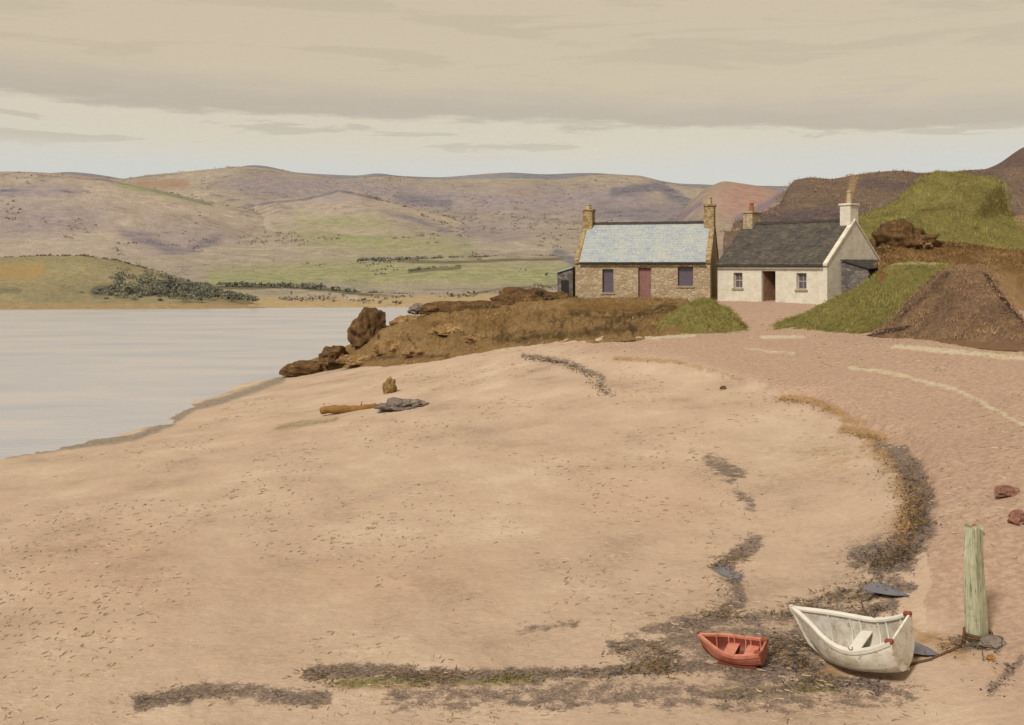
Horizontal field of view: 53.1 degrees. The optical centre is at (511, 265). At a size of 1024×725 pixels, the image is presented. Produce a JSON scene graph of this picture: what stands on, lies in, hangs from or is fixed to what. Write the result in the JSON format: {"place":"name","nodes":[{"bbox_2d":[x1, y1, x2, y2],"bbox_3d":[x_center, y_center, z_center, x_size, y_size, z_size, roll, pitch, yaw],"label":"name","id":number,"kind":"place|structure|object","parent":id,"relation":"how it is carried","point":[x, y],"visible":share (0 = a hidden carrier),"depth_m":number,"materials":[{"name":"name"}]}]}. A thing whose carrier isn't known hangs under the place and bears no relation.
{"place":"outdoors","nodes":[
{"label":"outdoors","id":0,"kind":"place"},
{"bbox_2d":[0,256,262,309],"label":"pasture point","id":1,"kind":"structure","parent":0,"point":[41,282],"depth_m":221.17,"materials":[{"name":"green plant"}]},
{"bbox_2d":[4,254,220,289],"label":"skyline scrub","id":2,"kind":"object","parent":1,"relation":"on","point":[116,259],"visible":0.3,"depth_m":249.84,"materials":[{"name":"green plant"}]},
{"bbox_2d":[79,266,258,301],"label":"wood","id":3,"kind":"object","parent":1,"relation":"on","point":[157,287],"visible":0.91,"depth_m":220.71,"materials":[{"name":"green plant"}]},
{"bbox_2d":[0,171,265,259],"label":"moorland spur","id":4,"kind":"structure","parent":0,"point":[120,212],"depth_m":522.30,"materials":[{"name":"plant"}]},
{"bbox_2d":[4,171,256,274],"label":"hill scrub","id":5,"kind":"object","parent":4,"relation":"on","point":[118,242],"visible":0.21,"depth_m":496.39,"materials":[{"name":"plant"}]},
{"bbox_2d":[0,297,418,459],"bbox_3d":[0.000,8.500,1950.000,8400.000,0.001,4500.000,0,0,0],"label":"water","id":6,"kind":"structure","parent":0,"point":[69,377],"depth_m":92.64,"materials":[{"name":"grey liquid"}]},
{"bbox_2d":[252,190,463,237],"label":"rounded knoll","id":7,"kind":"structure","parent":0,"point":[350,212],"depth_m":583.58,"materials":[{"name":"plant"}]},
{"bbox_2d":[365,192,462,227],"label":"hill scrub","id":8,"kind":"object","parent":7,"relation":"on","point":[422,214],"visible":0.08,"depth_m":628.80,"materials":[{"name":"plant"}]},
{"bbox_2d":[94,166,704,307],"bbox_3d":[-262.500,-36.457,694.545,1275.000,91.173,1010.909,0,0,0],"label":"heather hills","id":9,"kind":"structure","parent":0,"point":[635,199],"depth_m":478.59,"materials":[{"name":"plant"}]},
{"bbox_2d":[216,281,357,291],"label":"hedge","id":10,"kind":"object","parent":9,"relation":"on","point":[285,284],"visible":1,"depth_m":310.88,"materials":[{"name":"green plant"}]},
{"bbox_2d":[366,290,439,293],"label":"hedge","id":11,"kind":"object","parent":9,"relation":"on","point":[374,291],"visible":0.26,"depth_m":294.61,"materials":[{"name":"green plant"}]},
{"bbox_2d":[109,166,702,304],"bbox_3d":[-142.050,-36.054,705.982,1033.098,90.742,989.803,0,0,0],"label":"hill scrub","id":12,"kind":"object","parent":9,"relation":"on","point":[364,299],"visible":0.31,"depth_m":464.46,"materials":[{"name":"green plant"}]},
{"bbox_2d":[407,265,460,270],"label":"hedge","id":13,"kind":"object","parent":9,"relation":"on","point":[409,269],"visible":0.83,"depth_m":354.08,"materials":[{"name":"green plant"}]},
{"bbox_2d":[357,254,557,260],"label":"hedge","id":14,"kind":"object","parent":9,"relation":"on","point":[380,258],"visible":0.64,"depth_m":391.38,"materials":[{"name":"green plant"}]},
{"bbox_2d":[58,165,788,192],"bbox_3d":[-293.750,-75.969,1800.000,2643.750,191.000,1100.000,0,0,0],"label":"distant ridge","id":15,"kind":"structure","parent":0,"point":[529,176],"depth_m":1679.47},
{"bbox_2d":[283,297,687,376],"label":"headland","id":16,"kind":"structure","parent":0,"point":[530,326],"depth_m":66.79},
{"bbox_2d":[279,360,327,376],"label":"boulder","id":17,"kind":"object","parent":16,"relation":"on","point":[298,368],"visible":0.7,"depth_m":75.69,"materials":[{"name":"brown stone"}]},
{"bbox_2d":[318,345,347,362],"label":"boulder","id":18,"kind":"object","parent":16,"relation":"on","point":[333,353],"visible":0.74,"depth_m":74.89,"materials":[{"name":"brown stone"}]},
{"bbox_2d":[336,354,372,364],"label":"crag","id":19,"kind":"structure","parent":16,"relation":"on","point":[357,359],"depth_m":73.02,"materials":[{"name":"brown stone"}]},
{"bbox_2d":[347,307,385,346],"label":"boulder","id":20,"kind":"object","parent":16,"relation":"on","point":[367,324],"visible":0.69,"depth_m":75.40,"materials":[{"name":"brown stone"}]},
{"bbox_2d":[372,338,399,353],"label":"crag","id":21,"kind":"structure","parent":16,"relation":"on","point":[384,346],"depth_m":71.80,"materials":[{"name":"brown stone"}]},
{"bbox_2d":[389,315,420,325],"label":"crag","id":22,"kind":"structure","parent":16,"relation":"on","point":[400,320],"depth_m":75.05,"materials":[{"name":"brown stone"}]},
{"bbox_2d":[400,345,428,355],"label":"crag","id":23,"kind":"structure","parent":16,"relation":"on","point":[415,350],"depth_m":68.27,"materials":[{"name":"brown stone"}]},
{"bbox_2d":[407,303,422,314],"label":"boulder","id":24,"kind":"object","parent":16,"relation":"on","point":[414,307],"visible":0.59,"depth_m":79.43,"materials":[{"name":"grey stone"}]},
{"bbox_2d":[427,323,460,335],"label":"crag","id":25,"kind":"structure","parent":16,"relation":"on","point":[445,329],"depth_m":69.12,"materials":[{"name":"brown stone"}]},
{"bbox_2d":[415,300,490,313],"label":"boulder","id":26,"kind":"object","parent":16,"relation":"on","point":[441,306],"visible":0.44,"depth_m":74.44,"materials":[{"name":"brown stone"}]},
{"bbox_2d":[465,331,494,343],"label":"crag","id":27,"kind":"structure","parent":16,"relation":"on","point":[472,338],"depth_m":65.26,"materials":[{"name":"brown stone"}]},
{"bbox_2d":[490,287,549,307],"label":"boulder","id":28,"kind":"object","parent":16,"relation":"on","point":[509,295],"visible":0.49,"depth_m":72.89,"materials":[{"name":"brown stone"}]},
{"bbox_2d":[534,291,544,295],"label":"bush","id":29,"kind":"object","parent":16,"relation":"on","point":[539,292],"visible":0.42,"depth_m":72.86,"materials":[{"name":"green plant"}]},
{"bbox_2d":[394,296,690,363],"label":"headland grass","id":30,"kind":"structure","parent":16,"relation":"on","point":[525,302],"depth_m":69.99,"materials":[{"name":"brown plant"}]},
{"bbox_2d":[543,291,571,300],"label":"crag","id":31,"kind":"structure","parent":16,"relation":"on","point":[555,295],"depth_m":72.16,"materials":[{"name":"brown stone"}]},
{"bbox_2d":[555,267,574,295],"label":"stone outhouse","id":32,"kind":"structure","parent":16,"relation":"on","point":[565,280],"depth_m":73.42,"materials":[{"name":"stone"}]},
{"bbox_2d":[561,280,568,293],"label":"door","id":33,"kind":"structure","parent":32,"relation":"in","point":[564,283],"depth_m":73.38,"materials":[{"name":"wood"}]},
{"bbox_2d":[574,197,718,301],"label":"stone cottage","id":34,"kind":"structure","parent":16,"relation":"on","point":[673,259],"depth_m":72.09,"materials":[{"name":"stone"}]},
{"bbox_2d":[601,269,614,293],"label":"window","id":35,"kind":"structure","parent":34,"relation":"in","point":[607,273],"depth_m":72.27,"materials":[{"name":"purple glass"}]},
{"bbox_2d":[639,268,650,297],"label":"door","id":36,"kind":"structure","parent":34,"relation":"in","point":[644,273],"depth_m":71.49,"materials":[{"name":"red paint"}]},
{"bbox_2d":[676,267,694,287],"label":"window","id":37,"kind":"structure","parent":34,"relation":"in","point":[685,274],"depth_m":70.69,"materials":[{"name":"purple glass"}]},
{"bbox_2d":[0,294,1023,724],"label":"beach","id":38,"kind":"structure","parent":0,"point":[240,616],"depth_m":26.76,"materials":[{"name":"beige sand"}]},
{"bbox_2d":[320,402,376,413],"bbox_3d":[-7.976,6.971,49.937,2.754,0.665,0.540,0,0,-14],"label":"driftwood log","id":39,"kind":"object","parent":38,"relation":"on","point":[336,409],"visible":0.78,"depth_m":49.68,"materials":[{"name":"brown wood"}]},
{"bbox_2d":[382,376,396,393],"bbox_3d":[-6.509,6.436,54.694,0.725,1.056,0.738,0,0,35],"label":"standing stone","id":40,"kind":"object","parent":38,"relation":"on","point":[389,386],"visible":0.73,"depth_m":54.48,"materials":[{"name":"brown stone"}]},
{"bbox_2d":[374,397,428,410],"bbox_3d":[-5.184,6.553,48.813,2.761,0.603,2.041,0,0,-7],"label":"flat rock","id":41,"kind":"object","parent":38,"relation":"on","point":[395,403],"visible":0.9,"depth_m":48.22,"materials":[{"name":"grey stone"}]},
{"bbox_2d":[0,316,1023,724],"bbox_3d":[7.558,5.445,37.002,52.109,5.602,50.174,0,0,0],"label":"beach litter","id":42,"kind":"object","parent":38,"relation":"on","point":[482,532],"visible":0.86,"depth_m":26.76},
{"bbox_2d":[110,448,1018,717],"bbox_3d":[5.112,6.645,22.746,13.106,2.217,23.319,0,0,40],"label":"seaweed","id":43,"kind":"object","parent":38,"relation":"on","point":[657,664],"visible":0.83,"depth_m":19.83,"materials":[{"name":"black plant"}]},
{"bbox_2d":[697,632,768,669],"bbox_3d":[4.149,7.248,19.374,1.313,0.503,0.689,-2,13,30],"label":"rowing boat","id":44,"kind":"object","parent":43,"relation":"on","point":[743,651],"visible":1,"depth_m":19.35,"materials":[{"name":"red paint"}]},
{"bbox_2d":[520,355,619,396],"bbox_3d":[3.061,5.412,52.161,2.914,0.813,14.362,0,0,-15],"label":"kelp","id":45,"kind":"object","parent":38,"relation":"on","point":[562,362],"visible":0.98,"depth_m":51.91},
{"bbox_2d":[321,666,845,702],"bbox_3d":[1.148,7.542,18.630,9.545,0.317,1.557,0,0,7],"label":"sea lettuce","id":46,"kind":"object","parent":38,"relation":"on","point":[528,676],"visible":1,"depth_m":18.78,"materials":[{"name":"plant"}]},
{"bbox_2d":[714,564,741,578],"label":"tide pool","id":47,"kind":"structure","parent":38,"relation":"on","point":[723,571],"depth_m":24.38,"materials":[{"name":"liquid"}]},
{"bbox_2d":[493,328,1023,423],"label":"dry grass","id":48,"kind":"structure","parent":38,"relation":"on","point":[815,334],"depth_m":47.34,"materials":[{"name":"beige plant"}]},
{"bbox_2d":[612,359,935,684],"bbox_3d":[8.836,6.103,35.494,8.155,2.771,35.258,0,0,0],"label":"bladder wrack","id":49,"kind":"object","parent":38,"relation":"on","point":[906,515],"visible":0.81,"depth_m":24.96,"materials":[{"name":"brown plant"}]},
{"bbox_2d":[715,190,879,304],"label":"white cottage","id":50,"kind":"structure","parent":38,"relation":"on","point":[795,261],"depth_m":67.06,"materials":[{"name":"paint"}]},
{"bbox_2d":[732,273,743,289],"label":"window","id":51,"kind":"structure","parent":50,"relation":"in","point":[738,276],"depth_m":69.46,"materials":[{"name":"white glass"}]},
{"bbox_2d":[763,272,774,300],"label":"door","id":52,"kind":"structure","parent":50,"relation":"in","point":[768,277],"depth_m":68.06,"materials":[{"name":"brown wood"}]},
{"bbox_2d":[795,273,807,291],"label":"window","id":53,"kind":"structure","parent":50,"relation":"in","point":[801,276],"depth_m":65.65,"materials":[{"name":"white glass"}]},
{"bbox_2d":[789,604,914,672],"bbox_3d":[6.138,6.770,18.636,2.118,1.123,1.149,-11,9,42],"label":"rowing boat","id":54,"kind":"object","parent":38,"relation":"on","point":[856,642],"visible":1,"depth_m":18.59,"materials":[{"name":"white paint"}]},
{"bbox_2d":[841,259,877,293],"bbox_3d":[23.103,1.640,65.472,4.300,4.080,2.020,0,0,-40],"label":"lean to shed","id":55,"kind":"object","parent":38,"relation":"on","point":[855,272],"visible":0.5,"depth_m":64.40,"materials":[{"name":"stone"}]},
{"bbox_2d":[864,582,909,595],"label":"tide pool","id":56,"kind":"structure","parent":38,"relation":"on","point":[881,588],"depth_m":21.30,"materials":[{"name":"liquid"}]},
{"bbox_2d":[914,642,938,654],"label":"tide pool","id":57,"kind":"structure","parent":38,"relation":"on","point":[919,648],"depth_m":18.82,"materials":[{"name":"liquid"}]},
{"bbox_2d":[869,264,1023,351],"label":"earth mound","id":58,"kind":"object","parent":38,"relation":"on","point":[1004,343],"visible":0.88,"depth_m":48.34,"materials":[{"name":"brown soil"}]},
{"bbox_2d":[863,263,1023,340],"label":"heather","id":59,"kind":"object","parent":58,"relation":"on","point":[979,332],"visible":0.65,"depth_m":48.82,"materials":[{"name":"brown plant"}]},
{"bbox_2d":[964,524,988,644],"bbox_3d":[8.538,6.100,18.824,0.376,2.670,0.309,0,0,-33],"label":"mooring post","id":60,"kind":"object","parent":38,"relation":"on","point":[976,611],"visible":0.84,"depth_m":18.72,"materials":[{"name":"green wood"}]},
{"bbox_2d":[910,627,992,665],"bbox_3d":[7.935,6.954,18.549,1.917,0.531,0.521,0,0,-24],"label":"mooring rope","id":61,"kind":"object","parent":60,"relation":"attached to","point":[965,634],"visible":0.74,"depth_m":18.64,"materials":[{"name":"brown fabric"}]},
{"bbox_2d":[986,654,995,659],"bbox_3d":[8.466,6.929,18.133,0.177,0.087,0.153,0,0,0],"label":"stone","id":62,"kind":"object","parent":38,"relation":"on","point":[990,657],"visible":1,"depth_m":18.08,"materials":[{"name":"orange stone"}]},
{"bbox_2d":[978,634,1006,648],"bbox_3d":[8.692,6.790,18.521,0.492,0.174,0.402,0,0,0],"label":"stone","id":63,"kind":"object","parent":38,"relation":"on","point":[995,641],"visible":1,"depth_m":18.46,"materials":[{"name":"grey stone"}]},
{"bbox_2d":[994,485,1020,496],"bbox_3d":[11.639,5.301,24.103,0.822,0.209,0.542,0,0,-34],"label":"stone","id":64,"kind":"object","parent":38,"relation":"on","point":[1005,491],"visible":1,"depth_m":23.92,"materials":[{"name":"red stone"}]},
{"bbox_2d":[1007,509,1023,524],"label":"stone","id":65,"kind":"object","parent":38,"relation":"on","point":[1016,517],"visible":1,"depth_m":22.46,"materials":[{"name":"red stone"}]},
{"bbox_2d":[0,0,1023,185],"label":"sky","id":66,"kind":"structure","parent":0,"point":[707,92],"materials":[{"name":"beige"}]},
{"bbox_2d":[640,298,748,336],"bbox_3d":[10.166,3.843,59.751,7.971,3.812,6.498,0,0,0],"label":"grass hummock","id":67,"kind":"object","parent":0,"point":[688,309],"depth_m":58.88,"materials":[{"name":"green plant"}]},
{"bbox_2d":[674,181,783,258],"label":"pink hill","id":68,"kind":"structure","parent":0,"point":[731,200],"depth_m":355.41,"materials":[{"name":"soil"}]},
{"bbox_2d":[637,258,953,338],"bbox_3d":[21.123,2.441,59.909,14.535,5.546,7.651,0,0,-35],"label":"grass bank","id":69,"kind":"structure","parent":0,"point":[879,309],"depth_m":57.93,"materials":[{"name":"green plant"}]},
{"bbox_2d":[723,167,1023,252],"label":"moorland hill","id":70,"kind":"structure","parent":0,"point":[787,209],"depth_m":114.86,"materials":[{"name":"plant"}]},
{"bbox_2d":[720,166,1023,231],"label":"moor heather","id":71,"kind":"object","parent":70,"relation":"on","point":[783,194],"visible":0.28,"depth_m":119.00,"materials":[{"name":"plant"}]},
{"bbox_2d":[858,170,1023,249],"bbox_3d":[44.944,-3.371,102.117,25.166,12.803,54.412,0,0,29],"label":"green hill","id":72,"kind":"structure","parent":0,"point":[987,211],"depth_m":97.12,"materials":[{"name":"green plant"}]},
{"bbox_2d":[878,241,1023,309],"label":"bracken bank","id":73,"kind":"structure","parent":0,"point":[1013,282],"depth_m":69.76,"materials":[{"name":"brown plant"}]},
{"bbox_2d":[875,245,900,254],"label":"bush","id":74,"kind":"object","parent":73,"relation":"on","point":[883,249],"visible":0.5,"depth_m":72.79,"materials":[{"name":"brown plant"}]},
{"bbox_2d":[868,219,944,249],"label":"boulder","id":75,"kind":"object","parent":73,"relation":"on","point":[903,233],"visible":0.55,"depth_m":73.92,"materials":[{"name":"brown stone"}]},
{"bbox_2d":[916,239,933,249],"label":"bush","id":76,"kind":"object","parent":73,"relation":"on","point":[929,244],"visible":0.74,"depth_m":73.61,"materials":[{"name":"brown plant"}]},
{"bbox_2d":[873,239,1023,272],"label":"bracken","id":77,"kind":"object","parent":73,"relation":"on","point":[1021,252],"visible":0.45,"depth_m":71.80,"materials":[{"name":"plant"}]},
{"bbox_2d":[987,147,1023,168],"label":"purple hill","id":78,"kind":"structure","parent":0,"point":[1015,159],"depth_m":177.02,"materials":[{"name":"soil"}]},
{"bbox_2d":[1013,215,1023,225],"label":"heath field","id":79,"kind":"structure","parent":0,"point":[1020,218],"depth_m":105.33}
]}

